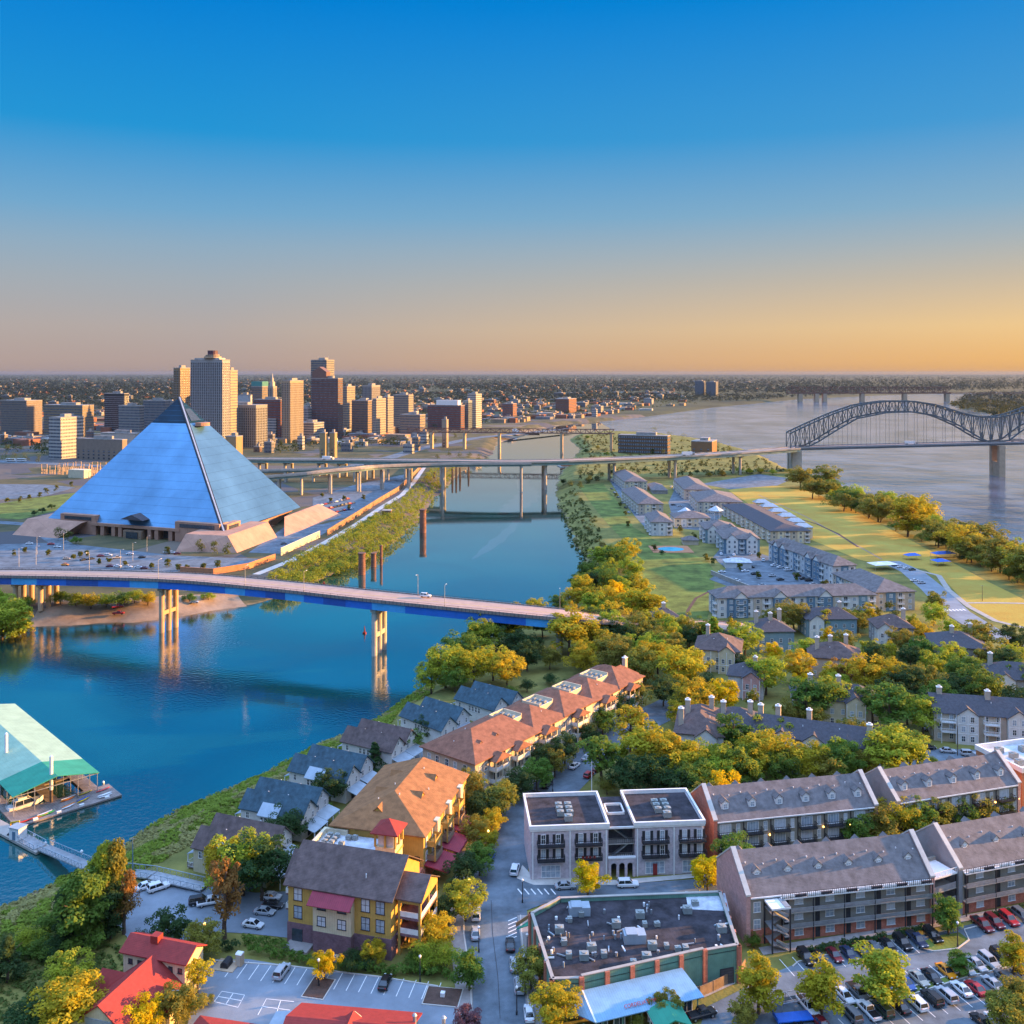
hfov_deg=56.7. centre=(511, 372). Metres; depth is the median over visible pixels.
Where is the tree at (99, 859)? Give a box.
[85,839,123,934]
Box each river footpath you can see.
[916,569,1020,627]
[965,602,1023,603]
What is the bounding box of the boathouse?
[0,704,98,816]
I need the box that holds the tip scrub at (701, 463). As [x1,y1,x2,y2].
[575,432,785,483]
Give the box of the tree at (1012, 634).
[992,623,1023,647]
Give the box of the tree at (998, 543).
[981,536,1016,572]
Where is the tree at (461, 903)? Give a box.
[443,876,488,921]
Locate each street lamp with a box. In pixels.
[478,926,479,951]
[515,985,517,1014]
[956,921,958,946]
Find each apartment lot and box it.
[668,490,721,529]
[710,551,827,585]
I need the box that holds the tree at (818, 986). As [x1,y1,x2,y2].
[794,952,845,1016]
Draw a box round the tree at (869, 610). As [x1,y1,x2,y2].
[862,602,878,622]
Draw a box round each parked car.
[134,880,153,891]
[146,880,169,893]
[188,893,206,906]
[241,917,264,929]
[253,905,275,916]
[262,899,284,909]
[263,890,281,900]
[272,962,290,980]
[377,973,391,990]
[471,906,479,920]
[471,926,479,940]
[505,937,514,951]
[509,956,517,972]
[510,863,519,875]
[514,976,524,994]
[523,1004,534,1022]
[541,781,551,788]
[554,880,575,890]
[569,762,579,769]
[581,754,591,761]
[583,770,593,778]
[616,877,638,888]
[796,945,815,965]
[810,948,826,964]
[811,1014,828,1023]
[825,946,843,962]
[835,985,854,1004]
[839,945,856,959]
[841,1003,863,1023]
[852,942,867,957]
[865,940,881,949]
[871,999,894,1019]
[878,937,898,951]
[891,999,911,1015]
[892,931,912,950]
[904,975,916,990]
[906,994,928,1012]
[907,969,930,986]
[920,967,943,984]
[920,987,944,1007]
[922,924,943,943]
[924,743,936,749]
[934,961,957,978]
[934,985,958,1004]
[939,747,955,753]
[949,980,973,997]
[960,748,975,756]
[963,979,985,996]
[964,965,976,975]
[965,955,988,972]
[968,1011,990,1023]
[977,948,1001,969]
[980,974,1003,990]
[983,911,1005,929]
[983,1011,1004,1023]
[989,944,1008,964]
[993,968,1015,984]
[997,908,1019,926]
[1008,966,1023,978]
[1011,905,1023,922]
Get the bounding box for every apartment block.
[612,469,647,490]
[621,486,663,514]
[644,510,673,535]
[669,511,710,526]
[673,476,711,499]
[688,489,742,512]
[698,519,735,543]
[707,583,877,617]
[715,527,760,553]
[721,503,810,542]
[767,537,856,583]
[831,568,916,610]
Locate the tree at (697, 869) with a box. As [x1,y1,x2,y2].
[689,853,716,890]
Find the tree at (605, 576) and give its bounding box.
[597,568,619,587]
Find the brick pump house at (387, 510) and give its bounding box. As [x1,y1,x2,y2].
[382,509,391,517]
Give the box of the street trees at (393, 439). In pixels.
[1,381,785,454]
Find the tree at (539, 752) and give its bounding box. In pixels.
[531,742,557,773]
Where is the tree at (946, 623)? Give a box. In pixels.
[936,619,963,631]
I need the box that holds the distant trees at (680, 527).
[0,408,937,622]
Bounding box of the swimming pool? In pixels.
[649,546,693,552]
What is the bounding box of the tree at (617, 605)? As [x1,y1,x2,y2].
[598,600,632,615]
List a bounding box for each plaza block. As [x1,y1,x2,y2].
[319,429,327,457]
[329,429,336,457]
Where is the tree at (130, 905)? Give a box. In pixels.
[112,868,142,934]
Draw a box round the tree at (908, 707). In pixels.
[903,693,918,724]
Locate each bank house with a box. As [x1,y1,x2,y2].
[187,825,286,889]
[210,812,295,855]
[235,788,327,841]
[254,776,339,826]
[284,753,365,803]
[307,744,376,783]
[337,725,413,768]
[358,718,422,758]
[397,701,459,742]
[420,696,471,728]
[452,685,508,720]
[471,681,522,705]
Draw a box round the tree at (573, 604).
[562,600,583,610]
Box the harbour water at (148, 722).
[0,422,609,905]
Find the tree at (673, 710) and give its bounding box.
[665,699,693,720]
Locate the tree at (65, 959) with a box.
[42,946,95,988]
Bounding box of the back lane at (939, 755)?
[792,749,975,772]
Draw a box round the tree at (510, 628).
[487,622,519,645]
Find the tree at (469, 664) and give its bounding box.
[454,646,495,682]
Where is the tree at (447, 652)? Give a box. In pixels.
[425,643,468,687]
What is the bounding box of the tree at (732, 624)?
[725,618,741,629]
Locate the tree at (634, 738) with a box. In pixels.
[621,719,671,766]
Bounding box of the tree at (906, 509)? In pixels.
[886,497,929,536]
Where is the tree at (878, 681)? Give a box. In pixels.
[873,675,913,696]
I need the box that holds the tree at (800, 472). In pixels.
[784,465,814,484]
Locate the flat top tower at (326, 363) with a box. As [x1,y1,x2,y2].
[311,358,333,377]
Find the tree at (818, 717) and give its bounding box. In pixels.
[800,703,830,720]
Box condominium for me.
[419,655,645,790]
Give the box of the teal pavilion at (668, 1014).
[647,1000,691,1023]
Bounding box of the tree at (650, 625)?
[623,611,661,635]
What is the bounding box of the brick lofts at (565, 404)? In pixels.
[556,397,576,412]
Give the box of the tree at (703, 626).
[693,615,708,633]
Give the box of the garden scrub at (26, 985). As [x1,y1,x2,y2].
[0,929,122,1020]
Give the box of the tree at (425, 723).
[413,714,430,736]
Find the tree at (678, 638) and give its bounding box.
[654,632,686,654]
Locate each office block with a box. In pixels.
[118,403,143,432]
[143,398,170,428]
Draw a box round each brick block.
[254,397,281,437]
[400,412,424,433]
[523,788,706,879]
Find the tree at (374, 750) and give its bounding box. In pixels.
[369,742,387,772]
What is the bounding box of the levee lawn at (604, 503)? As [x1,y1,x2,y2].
[579,484,662,549]
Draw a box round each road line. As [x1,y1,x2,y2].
[214,991,244,1006]
[491,902,499,1012]
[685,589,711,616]
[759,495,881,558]
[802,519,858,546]
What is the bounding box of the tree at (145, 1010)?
[121,991,164,1023]
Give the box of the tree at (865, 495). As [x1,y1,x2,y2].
[848,493,876,504]
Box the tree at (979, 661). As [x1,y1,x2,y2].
[971,656,985,663]
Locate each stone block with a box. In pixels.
[343,384,354,428]
[372,396,385,433]
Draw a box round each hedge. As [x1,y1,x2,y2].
[220,938,240,950]
[241,933,289,951]
[246,943,310,961]
[329,957,450,979]
[805,941,836,951]
[838,930,886,945]
[893,923,925,934]
[992,902,1023,916]
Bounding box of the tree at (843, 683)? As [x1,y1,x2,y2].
[815,675,851,700]
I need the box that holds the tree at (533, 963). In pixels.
[509,945,551,993]
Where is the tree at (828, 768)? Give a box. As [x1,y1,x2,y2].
[805,751,847,776]
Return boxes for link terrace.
[927,856,956,908]
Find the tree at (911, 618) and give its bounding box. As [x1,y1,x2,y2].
[906,614,917,625]
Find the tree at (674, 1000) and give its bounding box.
[646,986,684,1008]
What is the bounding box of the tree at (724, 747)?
[700,740,758,782]
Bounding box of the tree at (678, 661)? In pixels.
[653,644,708,679]
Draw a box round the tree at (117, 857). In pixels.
[98,837,129,929]
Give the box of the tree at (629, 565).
[617,556,644,575]
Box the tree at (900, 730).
[860,722,930,768]
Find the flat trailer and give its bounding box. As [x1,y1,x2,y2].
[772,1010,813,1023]
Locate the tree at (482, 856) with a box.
[465,840,496,876]
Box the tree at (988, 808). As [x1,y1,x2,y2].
[971,793,999,819]
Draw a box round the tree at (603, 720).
[592,706,616,734]
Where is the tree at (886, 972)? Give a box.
[848,940,915,1006]
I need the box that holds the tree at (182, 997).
[147,980,208,1023]
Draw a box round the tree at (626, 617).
[619,610,648,633]
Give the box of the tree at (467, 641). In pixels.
[440,629,484,665]
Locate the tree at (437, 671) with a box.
[413,658,448,693]
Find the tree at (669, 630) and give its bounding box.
[661,626,684,642]
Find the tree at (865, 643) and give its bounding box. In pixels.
[858,640,875,654]
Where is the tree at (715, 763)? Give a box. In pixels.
[699,755,742,782]
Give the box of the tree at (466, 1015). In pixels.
[451,1003,481,1023]
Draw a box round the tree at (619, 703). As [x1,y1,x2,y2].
[612,692,635,718]
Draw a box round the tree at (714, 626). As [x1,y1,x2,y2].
[702,616,723,634]
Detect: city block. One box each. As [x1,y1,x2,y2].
[0,432,7,444]
[1,394,10,398]
[26,434,35,438]
[48,400,58,403]
[86,429,93,437]
[94,410,103,415]
[253,443,261,451]
[264,439,273,452]
[267,432,274,441]
[297,433,304,449]
[341,440,352,451]
[346,437,354,445]
[355,439,367,446]
[403,441,414,453]
[412,434,419,450]
[419,429,428,443]
[485,398,495,402]
[487,408,494,412]
[510,399,519,403]
[517,410,523,415]
[534,404,540,409]
[568,413,575,418]
[576,401,587,406]
[591,404,603,412]
[592,408,597,416]
[606,409,613,413]
[624,402,634,405]
[644,397,653,403]
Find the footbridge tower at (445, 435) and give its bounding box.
[442,417,448,447]
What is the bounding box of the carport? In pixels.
[647,482,667,493]
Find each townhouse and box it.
[649,601,678,620]
[673,695,725,749]
[694,623,743,673]
[720,699,757,751]
[726,655,765,701]
[747,608,795,651]
[752,702,877,773]
[788,672,880,728]
[798,600,857,637]
[806,633,862,677]
[867,607,915,644]
[923,685,1023,744]
[924,622,989,665]
[981,651,1023,696]
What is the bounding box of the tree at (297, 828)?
[268,802,308,835]
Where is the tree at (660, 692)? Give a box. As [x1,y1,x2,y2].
[646,674,679,705]
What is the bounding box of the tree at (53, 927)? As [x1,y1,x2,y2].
[51,886,78,939]
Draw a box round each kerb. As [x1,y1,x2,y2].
[215,960,437,985]
[463,780,535,1004]
[520,915,528,1002]
[792,916,1016,966]
[841,961,1001,1003]
[855,963,1022,1008]
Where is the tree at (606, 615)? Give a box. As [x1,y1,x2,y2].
[590,609,627,636]
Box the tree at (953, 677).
[941,672,983,694]
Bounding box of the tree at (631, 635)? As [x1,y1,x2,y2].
[622,633,636,646]
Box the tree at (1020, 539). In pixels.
[1003,537,1022,547]
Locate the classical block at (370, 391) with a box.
[362,383,379,399]
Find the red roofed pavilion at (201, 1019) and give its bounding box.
[193,1015,253,1023]
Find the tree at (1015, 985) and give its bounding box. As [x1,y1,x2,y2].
[997,974,1023,1020]
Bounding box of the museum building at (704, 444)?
[691,437,716,452]
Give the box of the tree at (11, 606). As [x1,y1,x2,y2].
[0,598,33,638]
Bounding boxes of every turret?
[752,499,769,505]
[759,503,777,509]
[769,508,786,513]
[777,512,796,518]
[786,517,804,522]
[795,523,813,537]
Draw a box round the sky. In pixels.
[0,0,1023,373]
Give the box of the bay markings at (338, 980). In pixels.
[225,964,440,998]
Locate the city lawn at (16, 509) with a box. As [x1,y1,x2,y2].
[0,493,74,518]
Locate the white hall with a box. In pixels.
[238,392,251,401]
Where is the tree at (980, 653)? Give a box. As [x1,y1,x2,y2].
[973,641,1003,660]
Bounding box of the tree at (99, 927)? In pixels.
[84,865,115,932]
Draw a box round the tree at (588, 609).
[581,606,601,613]
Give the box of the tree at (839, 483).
[825,479,844,490]
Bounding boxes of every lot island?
[844,963,1016,1006]
[916,932,967,949]
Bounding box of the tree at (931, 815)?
[898,795,939,830]
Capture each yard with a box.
[249,519,342,553]
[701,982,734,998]
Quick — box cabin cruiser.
[7,795,42,811]
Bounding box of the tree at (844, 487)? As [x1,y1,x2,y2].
[831,485,854,496]
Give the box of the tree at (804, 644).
[788,637,814,658]
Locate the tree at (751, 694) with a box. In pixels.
[743,688,759,702]
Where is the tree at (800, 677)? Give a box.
[792,673,813,682]
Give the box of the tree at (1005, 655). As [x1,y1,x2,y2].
[983,647,1023,662]
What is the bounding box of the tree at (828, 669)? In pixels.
[818,660,844,676]
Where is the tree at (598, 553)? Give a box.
[587,545,607,568]
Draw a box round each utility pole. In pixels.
[132,837,132,870]
[589,761,593,790]
[956,726,959,755]
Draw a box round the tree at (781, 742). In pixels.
[756,730,804,779]
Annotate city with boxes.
[0,379,779,445]
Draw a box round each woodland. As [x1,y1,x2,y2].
[0,374,1023,408]
[950,398,1023,415]
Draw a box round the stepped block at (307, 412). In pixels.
[303,405,311,421]
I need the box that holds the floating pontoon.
[0,820,47,854]
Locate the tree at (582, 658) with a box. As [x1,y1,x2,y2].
[561,644,598,671]
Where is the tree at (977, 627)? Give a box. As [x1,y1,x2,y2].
[955,619,1010,647]
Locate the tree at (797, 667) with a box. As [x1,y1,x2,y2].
[775,648,817,676]
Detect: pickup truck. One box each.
[111,604,123,607]
[112,610,124,614]
[196,894,222,907]
[686,1004,717,1022]
[795,993,820,1014]
[845,980,870,1001]
[855,999,881,1021]
[905,929,928,947]
[969,914,994,932]
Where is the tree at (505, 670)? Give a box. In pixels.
[487,650,526,686]
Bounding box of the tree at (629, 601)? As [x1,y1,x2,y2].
[617,587,643,615]
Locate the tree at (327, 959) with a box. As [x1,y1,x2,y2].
[306,949,343,978]
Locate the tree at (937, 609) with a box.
[919,601,949,625]
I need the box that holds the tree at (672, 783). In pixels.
[653,766,696,791]
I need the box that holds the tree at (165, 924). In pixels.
[143,902,191,939]
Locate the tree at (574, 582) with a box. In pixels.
[570,574,595,592]
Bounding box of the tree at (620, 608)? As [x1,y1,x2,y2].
[602,606,623,615]
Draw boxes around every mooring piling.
[4,732,7,752]
[49,755,52,802]
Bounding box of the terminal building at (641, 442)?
[618,432,670,453]
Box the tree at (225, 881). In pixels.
[206,856,244,939]
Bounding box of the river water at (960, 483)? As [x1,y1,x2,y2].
[599,392,1023,543]
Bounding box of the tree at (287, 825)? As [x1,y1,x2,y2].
[264,818,292,843]
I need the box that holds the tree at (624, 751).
[613,735,628,760]
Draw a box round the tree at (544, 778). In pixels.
[518,757,553,790]
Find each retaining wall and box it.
[180,554,274,573]
[280,531,319,555]
[327,468,420,535]
[710,570,747,585]
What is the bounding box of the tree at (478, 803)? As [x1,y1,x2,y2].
[466,788,506,821]
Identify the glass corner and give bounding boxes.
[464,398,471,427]
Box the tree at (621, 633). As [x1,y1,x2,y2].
[615,625,641,646]
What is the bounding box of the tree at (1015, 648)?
[1000,641,1023,661]
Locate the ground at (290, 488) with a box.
[0,374,1023,1023]
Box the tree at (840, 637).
[826,629,860,645]
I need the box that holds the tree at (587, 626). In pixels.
[573,613,608,639]
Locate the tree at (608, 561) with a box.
[599,557,619,571]
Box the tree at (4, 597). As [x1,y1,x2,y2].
[0,588,17,609]
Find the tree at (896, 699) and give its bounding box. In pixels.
[866,681,921,724]
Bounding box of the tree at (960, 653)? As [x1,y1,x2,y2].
[932,641,968,664]
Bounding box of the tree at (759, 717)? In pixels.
[752,714,794,731]
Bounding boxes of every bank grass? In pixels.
[0,683,434,935]
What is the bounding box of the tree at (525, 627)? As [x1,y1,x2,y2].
[513,602,532,632]
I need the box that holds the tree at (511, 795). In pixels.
[480,777,519,816]
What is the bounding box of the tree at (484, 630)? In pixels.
[461,613,503,648]
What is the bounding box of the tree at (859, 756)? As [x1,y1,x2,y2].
[853,749,871,772]
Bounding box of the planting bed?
[421,985,463,1007]
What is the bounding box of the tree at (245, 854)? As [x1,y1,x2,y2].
[202,826,272,896]
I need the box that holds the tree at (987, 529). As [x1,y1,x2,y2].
[957,520,1010,538]
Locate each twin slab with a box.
[695,380,704,395]
[706,381,717,395]
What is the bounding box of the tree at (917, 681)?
[884,664,928,695]
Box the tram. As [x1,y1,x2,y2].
[6,458,26,461]
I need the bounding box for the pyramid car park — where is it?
[0,543,257,571]
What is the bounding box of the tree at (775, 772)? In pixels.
[764,748,802,780]
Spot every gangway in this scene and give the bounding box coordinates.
[17,830,45,850]
[37,840,91,869]
[84,863,156,878]
[148,866,205,891]
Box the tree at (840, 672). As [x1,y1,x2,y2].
[828,656,861,680]
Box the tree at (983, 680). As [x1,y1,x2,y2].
[950,664,1005,696]
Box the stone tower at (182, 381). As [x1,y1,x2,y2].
[174,365,189,406]
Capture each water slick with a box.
[472,513,522,558]
[498,465,555,514]
[547,468,564,477]
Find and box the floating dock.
[0,774,121,824]
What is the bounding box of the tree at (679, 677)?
[671,673,683,691]
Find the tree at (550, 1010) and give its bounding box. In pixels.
[528,979,583,1023]
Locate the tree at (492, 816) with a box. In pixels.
[480,806,508,831]
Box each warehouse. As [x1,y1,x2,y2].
[76,435,126,460]
[100,430,139,444]
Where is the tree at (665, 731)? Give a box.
[652,729,685,750]
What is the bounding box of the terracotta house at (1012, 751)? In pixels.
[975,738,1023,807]
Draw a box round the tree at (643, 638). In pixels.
[631,634,652,650]
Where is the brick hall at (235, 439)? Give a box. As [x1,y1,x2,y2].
[225,432,242,454]
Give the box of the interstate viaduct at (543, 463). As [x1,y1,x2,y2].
[246,446,800,489]
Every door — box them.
[126,532,137,538]
[236,956,239,966]
[292,928,302,941]
[653,863,656,874]
[720,967,733,983]
[815,896,819,905]
[815,911,819,920]
[815,926,819,936]
[846,893,850,902]
[846,908,850,917]
[846,923,850,932]
[876,890,880,898]
[876,904,880,913]
[877,919,880,929]
[906,887,910,895]
[906,901,910,910]
[907,916,910,925]
[997,897,1000,906]
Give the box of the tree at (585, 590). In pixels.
[576,586,604,602]
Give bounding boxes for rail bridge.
[786,387,950,401]
[951,392,1022,399]
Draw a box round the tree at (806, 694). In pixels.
[787,677,828,717]
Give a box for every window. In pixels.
[12,798,33,806]
[64,515,90,520]
[128,958,132,964]
[163,531,167,537]
[179,524,213,529]
[186,409,199,420]
[198,851,202,858]
[229,523,238,528]
[293,887,302,901]
[293,905,301,919]
[317,916,325,927]
[337,919,346,930]
[360,899,369,912]
[360,917,369,931]
[375,901,384,915]
[375,919,384,933]
[541,835,545,844]
[541,849,545,858]
[541,865,560,877]
[556,834,560,843]
[556,849,560,858]
[578,848,582,857]
[579,833,583,842]
[593,833,597,842]
[593,847,597,856]
[613,1017,624,1023]
[645,831,649,840]
[645,845,649,854]
[645,861,664,873]
[660,830,664,839]
[660,845,664,854]
[682,829,686,838]
[682,844,686,853]
[682,859,700,872]
[683,1001,691,1012]
[697,829,701,838]
[697,843,700,852]
[720,823,730,834]
[747,821,758,831]
[747,835,758,844]
[753,902,760,912]
[753,919,760,930]
[763,821,766,830]
[774,818,785,829]
[774,832,785,842]
[790,818,794,827]
[794,898,803,904]
[794,913,803,920]
[794,928,803,935]
[801,816,812,826]
[801,830,812,839]
[817,815,820,824]
[817,829,820,838]
[825,895,834,901]
[825,909,834,916]
[826,925,834,932]
[828,813,838,823]
[828,827,838,836]
[854,810,864,820]
[856,892,864,898]
[856,906,864,913]
[856,921,865,928]
[886,888,894,894]
[886,903,894,909]
[887,918,895,925]
[916,885,924,891]
[916,899,924,906]
[916,914,924,921]
[927,800,937,809]
[952,796,960,806]
[961,716,965,722]
[961,726,965,731]
[961,736,965,741]
[970,717,974,722]
[970,727,974,732]
[970,736,974,742]
[976,792,984,802]
[976,872,983,878]
[976,886,983,893]
[976,900,983,907]
[999,788,1008,799]
[999,803,1008,811]
[1007,866,1015,872]
[1007,880,1015,886]
[1008,894,1015,901]
[1012,720,1016,725]
[1012,730,1016,735]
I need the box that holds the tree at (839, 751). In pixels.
[822,740,867,773]
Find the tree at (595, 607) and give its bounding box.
[584,605,599,613]
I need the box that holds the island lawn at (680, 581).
[627,545,714,619]
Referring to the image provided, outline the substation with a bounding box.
[41,461,105,477]
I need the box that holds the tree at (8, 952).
[0,934,27,984]
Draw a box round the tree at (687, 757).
[660,740,710,775]
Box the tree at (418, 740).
[407,728,425,744]
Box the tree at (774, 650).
[759,641,784,658]
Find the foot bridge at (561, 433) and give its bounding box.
[407,428,614,453]
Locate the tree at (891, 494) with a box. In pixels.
[875,490,897,505]
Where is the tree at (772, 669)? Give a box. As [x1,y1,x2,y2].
[745,652,787,694]
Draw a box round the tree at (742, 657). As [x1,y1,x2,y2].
[735,652,754,663]
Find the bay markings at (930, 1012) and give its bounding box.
[875,990,984,1023]
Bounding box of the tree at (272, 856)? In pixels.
[224,831,299,900]
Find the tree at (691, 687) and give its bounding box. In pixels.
[671,676,717,704]
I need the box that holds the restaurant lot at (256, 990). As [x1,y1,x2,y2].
[188,959,454,1023]
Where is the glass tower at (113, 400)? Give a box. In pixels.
[104,391,128,431]
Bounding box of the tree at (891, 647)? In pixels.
[873,637,897,657]
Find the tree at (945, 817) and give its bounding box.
[920,791,959,824]
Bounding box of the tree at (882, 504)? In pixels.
[858,493,896,521]
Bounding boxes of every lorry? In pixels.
[322,456,333,458]
[682,452,694,454]
[904,441,917,443]
[1010,438,1023,441]
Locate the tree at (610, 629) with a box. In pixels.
[587,616,621,636]
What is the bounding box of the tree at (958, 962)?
[945,948,975,975]
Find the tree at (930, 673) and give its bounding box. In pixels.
[909,662,948,693]
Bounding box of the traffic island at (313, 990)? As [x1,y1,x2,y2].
[301,976,335,999]
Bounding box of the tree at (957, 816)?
[952,797,979,822]
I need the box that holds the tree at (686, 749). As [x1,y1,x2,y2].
[674,739,706,763]
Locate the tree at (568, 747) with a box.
[549,730,585,763]
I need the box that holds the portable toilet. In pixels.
[235,950,243,966]
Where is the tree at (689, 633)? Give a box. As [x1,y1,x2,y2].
[680,624,699,647]
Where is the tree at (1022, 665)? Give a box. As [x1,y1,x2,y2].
[1005,659,1023,689]
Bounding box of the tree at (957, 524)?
[950,519,964,531]
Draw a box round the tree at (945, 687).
[915,678,957,699]
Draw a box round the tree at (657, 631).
[636,620,664,643]
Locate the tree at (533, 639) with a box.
[522,632,544,653]
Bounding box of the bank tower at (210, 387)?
[191,350,229,438]
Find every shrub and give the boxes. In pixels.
[1,995,62,1023]
[11,941,36,960]
[13,913,57,944]
[13,923,51,949]
[20,595,35,605]
[24,932,59,960]
[41,934,69,962]
[43,591,70,604]
[65,592,86,605]
[69,536,81,541]
[78,592,104,608]
[97,592,115,606]
[107,590,131,607]
[125,589,145,602]
[139,591,156,604]
[181,593,196,601]
[185,999,200,1010]
[194,993,214,1007]
[200,592,216,599]
[341,947,364,970]
[356,955,373,970]
[402,950,424,971]
[408,935,440,969]
[430,939,463,967]
[445,878,460,892]
[506,685,519,690]
[518,678,537,691]
[543,673,558,683]
[594,775,617,794]
[626,1012,644,1023]
[743,930,762,947]
[813,475,827,481]
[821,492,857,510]
[828,489,843,497]
[845,500,858,512]
[848,483,869,494]
[854,497,869,516]
[855,507,871,518]
[871,507,888,521]
[885,497,895,520]
[887,521,898,530]
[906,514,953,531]
[912,502,943,517]
[913,533,925,541]
[923,537,939,545]
[929,755,937,761]
[937,536,947,548]
[946,545,961,553]
[953,551,971,562]
[965,549,989,566]
[981,558,1003,571]
[997,566,1011,579]
[1003,564,1023,582]
[1010,572,1023,583]
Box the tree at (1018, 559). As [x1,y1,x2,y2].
[998,547,1023,572]
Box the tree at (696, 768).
[674,758,719,789]
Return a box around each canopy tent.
[867,561,898,566]
[903,553,920,555]
[931,551,956,558]
[931,558,950,563]
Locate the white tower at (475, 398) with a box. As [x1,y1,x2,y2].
[467,392,481,427]
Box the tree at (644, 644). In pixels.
[625,640,669,678]
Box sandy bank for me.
[31,594,245,626]
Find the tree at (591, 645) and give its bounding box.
[568,636,597,663]
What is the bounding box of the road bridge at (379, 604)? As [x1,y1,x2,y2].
[0,568,744,656]
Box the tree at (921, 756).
[889,730,926,764]
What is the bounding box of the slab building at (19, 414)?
[0,398,41,434]
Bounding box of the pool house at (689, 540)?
[681,536,699,544]
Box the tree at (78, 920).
[48,868,107,951]
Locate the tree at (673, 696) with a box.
[666,689,697,706]
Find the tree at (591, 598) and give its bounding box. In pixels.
[579,592,615,611]
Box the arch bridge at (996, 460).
[786,400,1023,476]
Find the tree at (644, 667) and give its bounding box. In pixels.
[620,646,660,684]
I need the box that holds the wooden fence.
[696,959,745,994]
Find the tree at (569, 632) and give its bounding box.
[545,606,600,655]
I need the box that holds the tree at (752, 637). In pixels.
[728,622,764,654]
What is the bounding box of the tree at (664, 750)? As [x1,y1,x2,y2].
[628,731,699,772]
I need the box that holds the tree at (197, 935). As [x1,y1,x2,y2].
[181,916,224,954]
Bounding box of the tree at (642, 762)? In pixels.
[634,753,679,788]
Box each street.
[0,521,114,569]
[465,700,672,1023]
[503,877,716,911]
[610,479,644,526]
[888,561,1023,646]
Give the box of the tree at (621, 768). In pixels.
[604,754,648,789]
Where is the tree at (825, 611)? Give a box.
[818,606,831,624]
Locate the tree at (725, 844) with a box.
[710,829,754,851]
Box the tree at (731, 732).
[715,713,754,749]
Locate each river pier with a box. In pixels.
[358,552,365,574]
[371,552,376,567]
[380,545,382,564]
[419,509,426,532]
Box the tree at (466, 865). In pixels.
[441,850,485,883]
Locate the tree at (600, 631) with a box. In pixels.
[593,629,612,660]
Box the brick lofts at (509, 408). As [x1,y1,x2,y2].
[502,402,516,415]
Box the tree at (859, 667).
[840,652,888,686]
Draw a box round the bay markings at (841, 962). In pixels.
[779,941,917,974]
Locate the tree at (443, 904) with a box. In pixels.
[430,885,457,923]
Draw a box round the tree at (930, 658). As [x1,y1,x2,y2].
[916,649,951,673]
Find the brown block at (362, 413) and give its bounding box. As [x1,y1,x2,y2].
[352,398,372,432]
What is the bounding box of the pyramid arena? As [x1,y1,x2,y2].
[13,397,340,552]
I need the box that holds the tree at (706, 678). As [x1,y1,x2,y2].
[694,672,714,691]
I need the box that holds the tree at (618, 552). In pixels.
[602,544,632,564]
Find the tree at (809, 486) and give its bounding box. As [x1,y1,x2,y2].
[799,477,825,498]
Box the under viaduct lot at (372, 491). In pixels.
[313,475,403,520]
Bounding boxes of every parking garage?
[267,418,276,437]
[303,420,324,437]
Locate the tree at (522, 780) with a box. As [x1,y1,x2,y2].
[501,765,535,800]
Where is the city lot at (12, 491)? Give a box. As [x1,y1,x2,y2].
[0,484,74,499]
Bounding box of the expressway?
[0,428,567,466]
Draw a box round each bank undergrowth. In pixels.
[266,458,454,582]
[557,488,605,570]
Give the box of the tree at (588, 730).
[576,722,600,745]
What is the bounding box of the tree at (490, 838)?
[478,826,498,848]
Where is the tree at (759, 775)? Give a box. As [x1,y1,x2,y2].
[720,741,764,782]
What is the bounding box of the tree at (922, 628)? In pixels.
[910,620,935,637]
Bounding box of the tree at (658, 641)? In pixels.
[645,632,673,650]
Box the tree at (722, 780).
[699,769,741,785]
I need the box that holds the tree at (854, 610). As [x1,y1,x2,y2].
[849,607,863,621]
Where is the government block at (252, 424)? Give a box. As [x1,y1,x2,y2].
[238,402,267,447]
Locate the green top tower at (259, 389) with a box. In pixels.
[251,381,267,403]
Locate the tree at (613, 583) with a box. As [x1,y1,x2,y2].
[602,579,625,607]
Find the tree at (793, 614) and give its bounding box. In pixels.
[775,598,810,629]
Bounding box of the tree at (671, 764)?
[656,761,688,781]
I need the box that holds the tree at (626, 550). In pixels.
[611,544,636,558]
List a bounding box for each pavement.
[449,773,535,1023]
[517,865,694,884]
[517,915,543,1023]
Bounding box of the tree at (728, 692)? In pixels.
[701,678,739,706]
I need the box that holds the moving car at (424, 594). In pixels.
[420,592,431,596]

